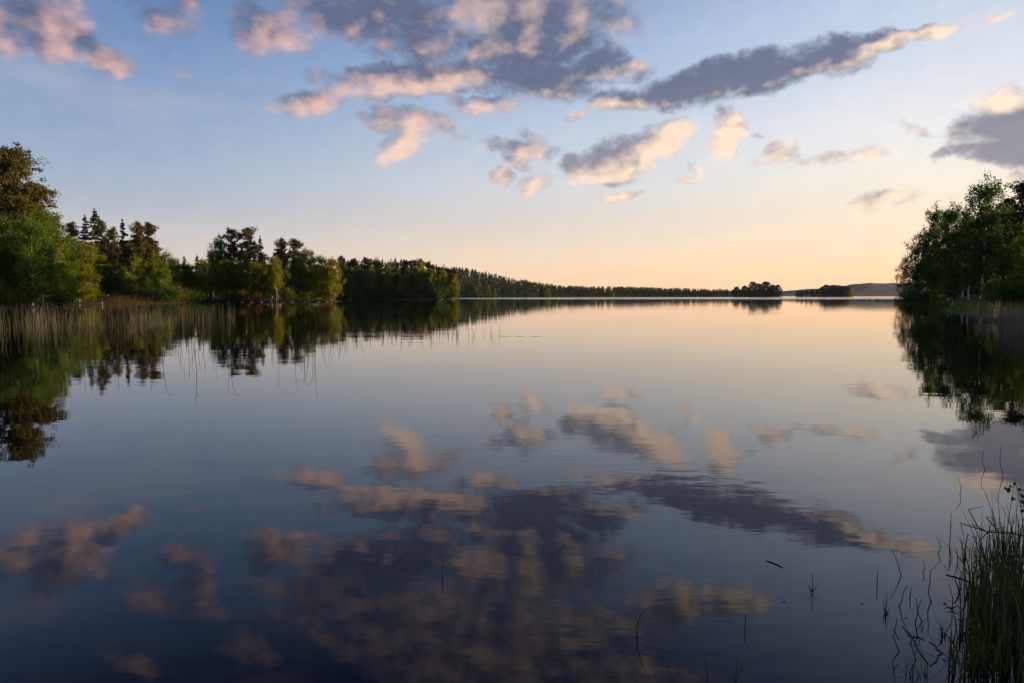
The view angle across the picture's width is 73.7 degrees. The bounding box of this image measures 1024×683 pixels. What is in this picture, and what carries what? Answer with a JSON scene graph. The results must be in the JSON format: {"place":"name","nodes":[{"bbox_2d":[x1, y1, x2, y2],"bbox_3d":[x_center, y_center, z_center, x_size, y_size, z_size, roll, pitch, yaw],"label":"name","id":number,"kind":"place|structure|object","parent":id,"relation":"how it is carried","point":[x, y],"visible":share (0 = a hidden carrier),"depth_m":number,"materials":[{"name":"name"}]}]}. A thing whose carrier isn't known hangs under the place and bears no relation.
{"place":"outdoors","nodes":[
{"label":"outdoors","id":0,"kind":"place"},
{"bbox_2d":[0,296,454,307],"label":"shore ground","id":1,"kind":"structure","parent":0,"point":[20,305],"depth_m":189.93,"materials":[{"name":"plant"}]},
{"bbox_2d":[0,213,21,290],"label":"birch tree","id":2,"kind":"object","parent":1,"relation":"on","point":[7,274],"visible":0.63,"depth_m":102.90,"materials":[{"name":"green plant"}]},
{"bbox_2d":[0,229,26,288],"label":"birch tree","id":3,"kind":"object","parent":1,"relation":"on","point":[12,232],"visible":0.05,"depth_m":106.61,"materials":[{"name":"green plant"}]},
{"bbox_2d":[0,141,60,238],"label":"pine tree","id":4,"kind":"object","parent":1,"relation":"on","point":[16,202],"visible":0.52,"depth_m":120.97,"materials":[{"name":"green plant"}]},
{"bbox_2d":[11,283,52,304],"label":"shrub","id":5,"kind":"object","parent":1,"relation":"on","point":[24,301],"visible":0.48,"depth_m":102.16,"materials":[{"name":"green plant"}]},
{"bbox_2d":[0,214,66,304],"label":"birch tree","id":6,"kind":"object","parent":1,"relation":"on","point":[29,265],"visible":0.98,"depth_m":101.56,"materials":[{"name":"green plant"}]},
{"bbox_2d":[28,238,61,304],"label":"birch tree","id":7,"kind":"object","parent":1,"relation":"on","point":[49,278],"visible":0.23,"depth_m":106.65,"materials":[{"name":"green plant"}]},
{"bbox_2d":[25,181,67,301],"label":"pine tree","id":8,"kind":"object","parent":1,"relation":"on","point":[50,194],"visible":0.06,"depth_m":128.87,"materials":[{"name":"green plant"}]},
{"bbox_2d":[21,204,81,304],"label":"birch tree","id":9,"kind":"object","parent":1,"relation":"on","point":[68,269],"visible":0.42,"depth_m":111.31,"materials":[{"name":"green plant"}]},
{"bbox_2d":[44,284,76,306],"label":"shrub","id":10,"kind":"object","parent":1,"relation":"on","point":[60,297],"visible":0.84,"depth_m":109.29,"materials":[{"name":"green plant"}]},
{"bbox_2d":[44,231,87,304],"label":"birch tree","id":11,"kind":"object","parent":1,"relation":"on","point":[74,260],"visible":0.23,"depth_m":117.67,"materials":[{"name":"green plant"}]},
{"bbox_2d":[60,221,85,257],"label":"pine tree","id":12,"kind":"object","parent":1,"relation":"on","point":[72,231],"visible":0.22,"depth_m":184.00,"materials":[{"name":"green plant"}]},
{"bbox_2d":[71,248,102,302],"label":"young birch","id":13,"kind":"object","parent":1,"relation":"on","point":[89,288],"visible":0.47,"depth_m":157.17,"materials":[{"name":"green plant"}]},
{"bbox_2d":[64,240,111,296],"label":"young birch","id":14,"kind":"object","parent":1,"relation":"on","point":[90,246],"visible":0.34,"depth_m":174.93,"materials":[{"name":"green plant"}]},
{"bbox_2d":[79,215,102,285],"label":"spruce tree","id":15,"kind":"object","parent":1,"relation":"on","point":[85,232],"visible":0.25,"depth_m":188.09,"materials":[{"name":"green plant"}]},
{"bbox_2d":[89,208,110,298],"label":"spruce tree","id":16,"kind":"object","parent":1,"relation":"on","point":[93,218],"visible":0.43,"depth_m":190.24,"materials":[{"name":"green plant"}]},
{"bbox_2d":[91,219,110,297],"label":"pine tree","id":17,"kind":"object","parent":1,"relation":"on","point":[103,225],"visible":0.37,"depth_m":198.16,"materials":[{"name":"green plant"}]},
{"bbox_2d":[99,262,115,297],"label":"birch tree","id":18,"kind":"object","parent":1,"relation":"on","point":[108,287],"visible":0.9,"depth_m":176.95,"materials":[{"name":"green plant"}]},
{"bbox_2d":[104,226,121,296],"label":"pine tree","id":19,"kind":"object","parent":1,"relation":"on","point":[112,246],"visible":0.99,"depth_m":183.28,"materials":[{"name":"green plant"}]},
{"bbox_2d":[112,270,128,295],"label":"birch tree","id":20,"kind":"object","parent":1,"relation":"on","point":[120,289],"visible":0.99,"depth_m":175.04,"materials":[{"name":"green plant"}]},
{"bbox_2d":[80,294,160,302],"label":"golden reeds","id":21,"kind":"object","parent":1,"relation":"on","point":[119,298],"visible":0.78,"depth_m":166.62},
{"bbox_2d":[115,219,131,298],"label":"spruce tree","id":22,"kind":"object","parent":1,"relation":"on","point":[123,256],"visible":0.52,"depth_m":188.32,"materials":[{"name":"green plant"}]},
{"bbox_2d":[120,254,151,299],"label":"young birch","id":23,"kind":"object","parent":1,"relation":"on","point":[133,285],"visible":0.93,"depth_m":176.83,"materials":[{"name":"green plant"}]},
{"bbox_2d":[127,219,150,296],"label":"pine tree","id":24,"kind":"object","parent":1,"relation":"on","point":[137,243],"visible":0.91,"depth_m":185.96,"materials":[{"name":"green plant"}]},
{"bbox_2d":[141,276,153,300],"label":"birch tree","id":25,"kind":"object","parent":1,"relation":"on","point":[147,289],"visible":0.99,"depth_m":174.95,"materials":[{"name":"green plant"}]},
{"bbox_2d":[142,222,159,299],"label":"pine tree","id":26,"kind":"object","parent":1,"relation":"on","point":[150,230],"visible":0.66,"depth_m":189.05,"materials":[{"name":"green plant"}]},
{"bbox_2d":[140,250,166,299],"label":"young birch","id":27,"kind":"object","parent":1,"relation":"on","point":[153,257],"visible":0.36,"depth_m":182.53,"materials":[{"name":"green plant"}]},
{"bbox_2d":[150,262,171,298],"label":"birch tree","id":28,"kind":"object","parent":1,"relation":"on","point":[162,280],"visible":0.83,"depth_m":178.47,"materials":[{"name":"green plant"}]},
{"bbox_2d":[150,284,186,302],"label":"shrub","id":29,"kind":"object","parent":1,"relation":"on","point":[167,295],"visible":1,"depth_m":170.70,"materials":[{"name":"green plant"}]},
{"bbox_2d":[157,248,185,289],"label":"thin birch","id":30,"kind":"object","parent":1,"relation":"on","point":[166,257],"visible":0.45,"depth_m":185.16,"materials":[{"name":"green plant"}]},
{"bbox_2d":[167,255,186,290],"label":"birch tree","id":31,"kind":"object","parent":1,"relation":"on","point":[179,271],"visible":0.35,"depth_m":189.09,"materials":[{"name":"green plant"}]},
{"bbox_2d":[182,262,199,291],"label":"birch tree","id":32,"kind":"object","parent":1,"relation":"on","point":[188,273],"visible":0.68,"depth_m":192.32,"materials":[{"name":"green plant"}]},
{"bbox_2d":[178,286,207,301],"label":"shrub","id":33,"kind":"object","parent":1,"relation":"on","point":[191,294],"visible":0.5,"depth_m":183.04,"materials":[{"name":"green plant"}]},
{"bbox_2d":[190,257,216,294],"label":"birch tree","id":34,"kind":"object","parent":1,"relation":"on","point":[203,279],"visible":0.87,"depth_m":190.25,"materials":[{"name":"green plant"}]},
{"bbox_2d":[192,286,214,301],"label":"shrub","id":35,"kind":"object","parent":1,"relation":"on","point":[201,293],"visible":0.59,"depth_m":187.47,"materials":[{"name":"green plant"}]},
{"bbox_2d":[203,246,219,297],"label":"birch tree","id":36,"kind":"object","parent":1,"relation":"on","point":[212,262],"visible":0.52,"depth_m":198.78,"materials":[{"name":"green plant"}]},
{"bbox_2d":[208,233,228,286],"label":"birch tree","id":37,"kind":"object","parent":1,"relation":"on","point":[219,256],"visible":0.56,"depth_m":199.71,"materials":[{"name":"green plant"}]},
{"bbox_2d":[210,259,237,293],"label":"birch tree","id":38,"kind":"object","parent":1,"relation":"on","point":[225,280],"visible":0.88,"depth_m":193.95,"materials":[{"name":"green plant"}]},
{"bbox_2d":[217,227,243,291],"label":"pine tree","id":39,"kind":"object","parent":1,"relation":"on","point":[231,247],"visible":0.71,"depth_m":201.61,"materials":[{"name":"green plant"}]},
{"bbox_2d":[214,287,251,301],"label":"shrub","id":40,"kind":"object","parent":1,"relation":"on","point":[231,295],"visible":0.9,"depth_m":189.32,"materials":[{"name":"green plant"}]},
{"bbox_2d":[228,257,246,292],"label":"birch tree","id":41,"kind":"object","parent":1,"relation":"on","point":[237,284],"visible":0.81,"depth_m":194.94,"materials":[{"name":"green plant"}]},
{"bbox_2d":[232,226,260,297],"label":"pine tree","id":42,"kind":"object","parent":1,"relation":"on","point":[252,250],"visible":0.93,"depth_m":200.81,"materials":[{"name":"green plant"}]},
{"bbox_2d":[235,260,266,300],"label":"young birch","id":43,"kind":"object","parent":1,"relation":"on","point":[251,287],"visible":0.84,"depth_m":193.46,"materials":[{"name":"green plant"}]},
{"bbox_2d":[249,261,274,299],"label":"young birch","id":44,"kind":"object","parent":1,"relation":"on","point":[264,283],"visible":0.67,"depth_m":194.90,"materials":[{"name":"green plant"}]},
{"bbox_2d":[263,254,290,300],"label":"birch tree","id":45,"kind":"object","parent":1,"relation":"on","point":[275,271],"visible":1,"depth_m":190.46,"materials":[{"name":"green plant"}]},
{"bbox_2d":[273,236,290,299],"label":"pine tree","id":46,"kind":"object","parent":1,"relation":"on","point":[282,245],"visible":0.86,"depth_m":203.11,"materials":[{"name":"green plant"}]},
{"bbox_2d":[278,285,297,301],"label":"shrub","id":47,"kind":"object","parent":1,"relation":"on","point":[287,295],"visible":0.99,"depth_m":192.96,"materials":[{"name":"green plant"}]},
{"bbox_2d":[284,263,304,300],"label":"birch tree","id":48,"kind":"object","parent":1,"relation":"on","point":[291,280],"visible":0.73,"depth_m":198.14,"materials":[{"name":"green plant"}]},
{"bbox_2d":[284,237,305,272],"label":"pine tree","id":49,"kind":"object","parent":1,"relation":"on","point":[295,245],"visible":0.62,"depth_m":204.09,"materials":[{"name":"green plant"}]},
{"bbox_2d":[293,290,315,300],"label":"shrub","id":50,"kind":"object","parent":1,"relation":"on","point":[303,296],"visible":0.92,"depth_m":195.89,"materials":[{"name":"green plant"}]},
{"bbox_2d":[293,247,319,292],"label":"birch tree","id":51,"kind":"object","parent":1,"relation":"on","point":[302,258],"visible":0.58,"depth_m":199.67,"materials":[{"name":"green plant"}]},
{"bbox_2d":[299,261,327,299],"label":"young birch","id":52,"kind":"object","parent":1,"relation":"on","point":[312,276],"visible":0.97,"depth_m":197.44,"materials":[{"name":"green plant"}]},
{"bbox_2d":[311,254,337,298],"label":"young birch","id":53,"kind":"object","parent":1,"relation":"on","point":[321,260],"visible":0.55,"depth_m":199.36,"materials":[{"name":"green plant"}]},
{"bbox_2d":[317,256,348,299],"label":"young birch","id":54,"kind":"object","parent":1,"relation":"on","point":[334,279],"visible":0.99,"depth_m":198.29,"materials":[{"name":"green plant"}]},
{"bbox_2d":[336,287,361,298],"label":"shrub","id":55,"kind":"object","parent":1,"relation":"on","point":[349,292],"visible":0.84,"depth_m":333.65,"materials":[{"name":"green plant"}]},
{"bbox_2d":[362,267,378,291],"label":"tree","id":56,"kind":"object","parent":1,"relation":"on","point":[372,278],"visible":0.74,"depth_m":339.64,"materials":[{"name":"plant"}]},
{"bbox_2d":[382,262,393,290],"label":"birch tree","id":57,"kind":"object","parent":1,"relation":"on","point":[387,276],"visible":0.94,"depth_m":338.20,"materials":[{"name":"green plant"}]},
{"bbox_2d":[411,261,426,290],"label":"young birch","id":58,"kind":"object","parent":1,"relation":"on","point":[419,274],"visible":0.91,"depth_m":337.66,"materials":[{"name":"green plant"}]},
{"bbox_2d":[426,269,439,291],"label":"young birch","id":59,"kind":"object","parent":1,"relation":"on","point":[431,279],"visible":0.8,"depth_m":336.57,"materials":[{"name":"green plant"}]},
{"bbox_2d":[423,285,453,298],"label":"shrub","id":60,"kind":"object","parent":1,"relation":"on","point":[439,293],"visible":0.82,"depth_m":334.03,"materials":[{"name":"green plant"}]},
{"bbox_2d":[438,271,450,290],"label":"birch tree","id":61,"kind":"object","parent":1,"relation":"on","point":[443,281],"visible":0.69,"depth_m":338.78,"materials":[{"name":"green plant"}]},
{"bbox_2d":[448,275,460,298],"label":"young birch","id":62,"kind":"object","parent":1,"relation":"on","point":[455,285],"visible":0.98,"depth_m":338.49,"materials":[{"name":"green plant"}]},
{"bbox_2d":[46,276,768,297],"bbox_3d":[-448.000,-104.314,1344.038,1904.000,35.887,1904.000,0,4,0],"label":"shore ground","id":63,"kind":"structure","parent":0,"point":[556,295],"depth_m":989.36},
{"bbox_2d":[471,282,483,296],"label":"tree","id":64,"kind":"object","parent":63,"relation":"on","point":[477,290],"visible":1,"depth_m":747.82,"materials":[{"name":"green plant"}]},
{"bbox_2d":[431,267,781,296],"bbox_3d":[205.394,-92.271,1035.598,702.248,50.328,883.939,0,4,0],"label":"forest","id":65,"kind":"object","parent":63,"relation":"on","point":[521,287],"visible":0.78,"depth_m":1026.08,"materials":[{"name":"plant"}]},
{"bbox_2d":[759,282,773,296],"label":"tree","id":66,"kind":"object","parent":63,"relation":"on","point":[765,286],"visible":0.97,"depth_m":1109.65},
{"bbox_2d":[0,296,1023,682],"bbox_3d":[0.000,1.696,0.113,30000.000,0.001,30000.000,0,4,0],"label":"water","id":67,"kind":"structure","parent":0,"point":[564,490],"depth_m":6.01,"materials":[{"name":"blue liquid"}]},
{"bbox_2d":[0,301,234,341],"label":"reed bed","id":68,"kind":"object","parent":67,"relation":"on","point":[54,320],"visible":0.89,"depth_m":41.12,"materials":[{"name":"plant"}]},
{"bbox_2d":[60,304,343,349],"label":"sparse reeds","id":69,"kind":"object","parent":67,"relation":"on","point":[234,338],"visible":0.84,"depth_m":26.86,"materials":[{"name":"plant"}]},
{"bbox_2d":[325,315,500,340],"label":"short reeds","id":70,"kind":"object","parent":67,"relation":"on","point":[409,330],"visible":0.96,"depth_m":29.94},
{"bbox_2d":[578,298,896,301],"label":"reed band","id":71,"kind":"object","parent":67,"relation":"on","point":[878,299],"visible":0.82,"depth_m":304.42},
{"bbox_2d":[893,298,948,309],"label":"shore reeds","id":72,"kind":"object","parent":67,"relation":"on","point":[940,305],"visible":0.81,"depth_m":106.49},
{"bbox_2d":[935,621,997,680],"bbox_3d":[1.988,1.409,3.064,0.335,0.261,0.187,-1,4,-11],"label":"sedge tussock","id":73,"kind":"object","parent":67,"relation":"on","point":[952,658],"visible":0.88,"depth_m":3.07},
{"bbox_2d":[941,562,999,635],"bbox_3d":[2.395,1.309,3.466,0.511,0.407,0.285,-1,4,-15],"label":"sedge tussock","id":74,"kind":"object","parent":67,"relation":"on","point":[970,618],"visible":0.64,"depth_m":3.48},
{"bbox_2d":[960,530,987,557],"bbox_3d":[3.025,1.318,4.498,0.210,0.252,0.187,3,5,36],"label":"sedge tussock","id":75,"kind":"object","parent":67,"relation":"on","point":[973,545],"visible":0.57,"depth_m":4.46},
{"bbox_2d":[929,510,1022,606],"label":"sedge tussock","id":76,"kind":"object","parent":67,"relation":"on","point":[980,578],"visible":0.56,"depth_m":3.77,"materials":[{"name":"plant"}]},
{"bbox_2d":[940,563,1023,682],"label":"sedge tussock","id":77,"kind":"object","parent":67,"relation":"on","point":[1000,647],"visible":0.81,"depth_m":3.11,"materials":[{"name":"plant"}]},
{"bbox_2d":[953,491,1023,595],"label":"sedge tussock","id":78,"kind":"object","parent":67,"relation":"on","point":[1019,568],"visible":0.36,"depth_m":3.93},
{"bbox_2d":[962,587,1018,674],"bbox_3d":[2.215,1.340,3.131,0.243,0.389,0.282,0,4,0],"label":"sedge tussock","id":79,"kind":"object","parent":67,"relation":"on","point":[1009,660],"visible":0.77,"depth_m":3.15,"materials":[{"name":"plant"}]},
{"bbox_2d":[961,529,1022,639],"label":"sedge tussock","id":80,"kind":"object","parent":67,"relation":"on","point":[987,612],"visible":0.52,"depth_m":3.43,"materials":[{"name":"plant"}]},
{"bbox_2d":[961,523,1022,615],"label":"sedge tussock","id":81,"kind":"object","parent":67,"relation":"on","point":[983,580],"visible":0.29,"depth_m":3.72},
{"bbox_2d":[960,507,1023,551],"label":"dead branch","id":82,"kind":"object","parent":67,"relation":"in","point":[982,529],"visible":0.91,"depth_m":4.16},
{"bbox_2d":[965,519,1023,633],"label":"sedge tussock","id":83,"kind":"object","parent":67,"relation":"on","point":[1007,592],"visible":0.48,"depth_m":3.57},
{"bbox_2d":[972,469,1023,580],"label":"sedge tussock","id":84,"kind":"object","parent":67,"relation":"on","point":[1005,548],"visible":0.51,"depth_m":4.01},
{"bbox_2d":[974,545,1023,648],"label":"sedge tussock","id":85,"kind":"object","parent":67,"relation":"on","point":[998,614],"visible":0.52,"depth_m":3.33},
{"bbox_2d":[978,518,1023,649],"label":"sedge tussock","id":86,"kind":"object","parent":67,"relation":"on","point":[1019,602],"visible":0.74,"depth_m":3.32,"materials":[{"name":"plant"}]},
{"bbox_2d":[984,505,1022,561],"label":"sedge tussock","id":87,"kind":"object","parent":67,"relation":"on","point":[995,541],"visible":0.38,"depth_m":4.42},
{"bbox_2d":[0,0,1023,295],"label":"sky","id":88,"kind":"structure","parent":0,"point":[711,145],"materials":[{"name":"blue"}]},
{"bbox_2d":[747,282,758,296],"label":"tree","id":89,"kind":"object","parent":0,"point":[753,287],"visible":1,"depth_m":1109.66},
{"bbox_2d":[603,283,959,295],"bbox_3d":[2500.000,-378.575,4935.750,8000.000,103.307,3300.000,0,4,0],"label":"hills","id":90,"kind":"structure","parent":0,"point":[875,289],"depth_m":4108.83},
{"bbox_2d":[907,295,1023,317],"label":"shore ground","id":91,"kind":"structure","parent":0,"point":[971,297],"depth_m":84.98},
{"bbox_2d":[892,254,912,297],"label":"thin birch","id":92,"kind":"object","parent":91,"relation":"on","point":[897,278],"visible":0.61,"depth_m":195.30,"materials":[{"name":"green plant"}]},
{"bbox_2d":[900,242,917,292],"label":"thin birch","id":93,"kind":"object","parent":91,"relation":"on","point":[907,276],"visible":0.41,"depth_m":177.08,"materials":[{"name":"green plant"}]},
{"bbox_2d":[905,225,930,291],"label":"birch tree","id":94,"kind":"object","parent":91,"relation":"on","point":[917,274],"visible":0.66,"depth_m":159.02,"materials":[{"name":"green plant"}]},
{"bbox_2d":[901,285,948,304],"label":"shrub","id":95,"kind":"object","parent":91,"relation":"on","point":[930,296],"visible":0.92,"depth_m":127.12,"materials":[{"name":"green plant"}]},
{"bbox_2d":[920,200,950,289],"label":"birch tree","id":96,"kind":"object","parent":91,"relation":"on","point":[931,250],"visible":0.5,"depth_m":144.62,"materials":[{"name":"green plant"}]},
{"bbox_2d":[926,201,966,300],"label":"birch tree","id":97,"kind":"object","parent":91,"relation":"on","point":[951,217],"visible":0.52,"depth_m":132.15,"materials":[{"name":"green plant"}]},
{"bbox_2d":[938,251,967,304],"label":"birch tree","id":98,"kind":"object","parent":91,"relation":"on","point":[950,271],"visible":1,"depth_m":97.20,"materials":[{"name":"green plant"}]},
{"bbox_2d":[948,212,981,299],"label":"birch tree","id":99,"kind":"object","parent":91,"relation":"on","point":[967,274],"visible":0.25,"depth_m":117.50,"materials":[{"name":"green plant"}]},
{"bbox_2d":[942,222,1018,295],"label":"forest","id":100,"kind":"object","parent":91,"relation":"on","point":[972,289],"visible":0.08,"depth_m":153.05,"materials":[{"name":"plant"}]},
{"bbox_2d":[952,170,1021,298],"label":"birch tree","id":101,"kind":"object","parent":91,"relation":"on","point":[988,219],"visible":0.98,"depth_m":110.08,"materials":[{"name":"green plant"}]},
{"bbox_2d":[967,300,1023,334],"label":"tan reeds","id":102,"kind":"object","parent":91,"relation":"on","point":[1007,317],"visible":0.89,"depth_m":37.43,"materials":[{"name":"plant"}]},
{"bbox_2d":[969,268,1023,308],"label":"shrub","id":103,"kind":"object","parent":91,"relation":"on","point":[1009,292],"visible":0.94,"depth_m":65.88,"materials":[{"name":"green plant"}]},
{"bbox_2d":[983,205,1012,283],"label":"birch tree","id":104,"kind":"object","parent":91,"relation":"on","point":[1003,231],"visible":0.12,"depth_m":126.27,"materials":[{"name":"green plant"}]},
{"bbox_2d":[989,251,1018,289],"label":"birch tree","id":105,"kind":"object","parent":91,"relation":"on","point":[1003,264],"visible":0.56,"depth_m":104.32,"materials":[{"name":"green plant"}]},
{"bbox_2d":[994,196,1019,259],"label":"pine tree","id":106,"kind":"object","parent":91,"relation":"on","point":[1008,201],"visible":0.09,"depth_m":132.12,"materials":[{"name":"green plant"}]},
{"bbox_2d":[1002,178,1023,279],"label":"pine tree","id":107,"kind":"object","parent":91,"relation":"on","point":[1017,188],"visible":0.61,"depth_m":126.89,"materials":[{"name":"green plant"}]},
{"bbox_2d":[1004,222,1023,291],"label":"birch tree","id":108,"kind":"object","parent":91,"relation":"on","point":[1019,242],"visible":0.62,"depth_m":73.57,"materials":[{"name":"green plant"}]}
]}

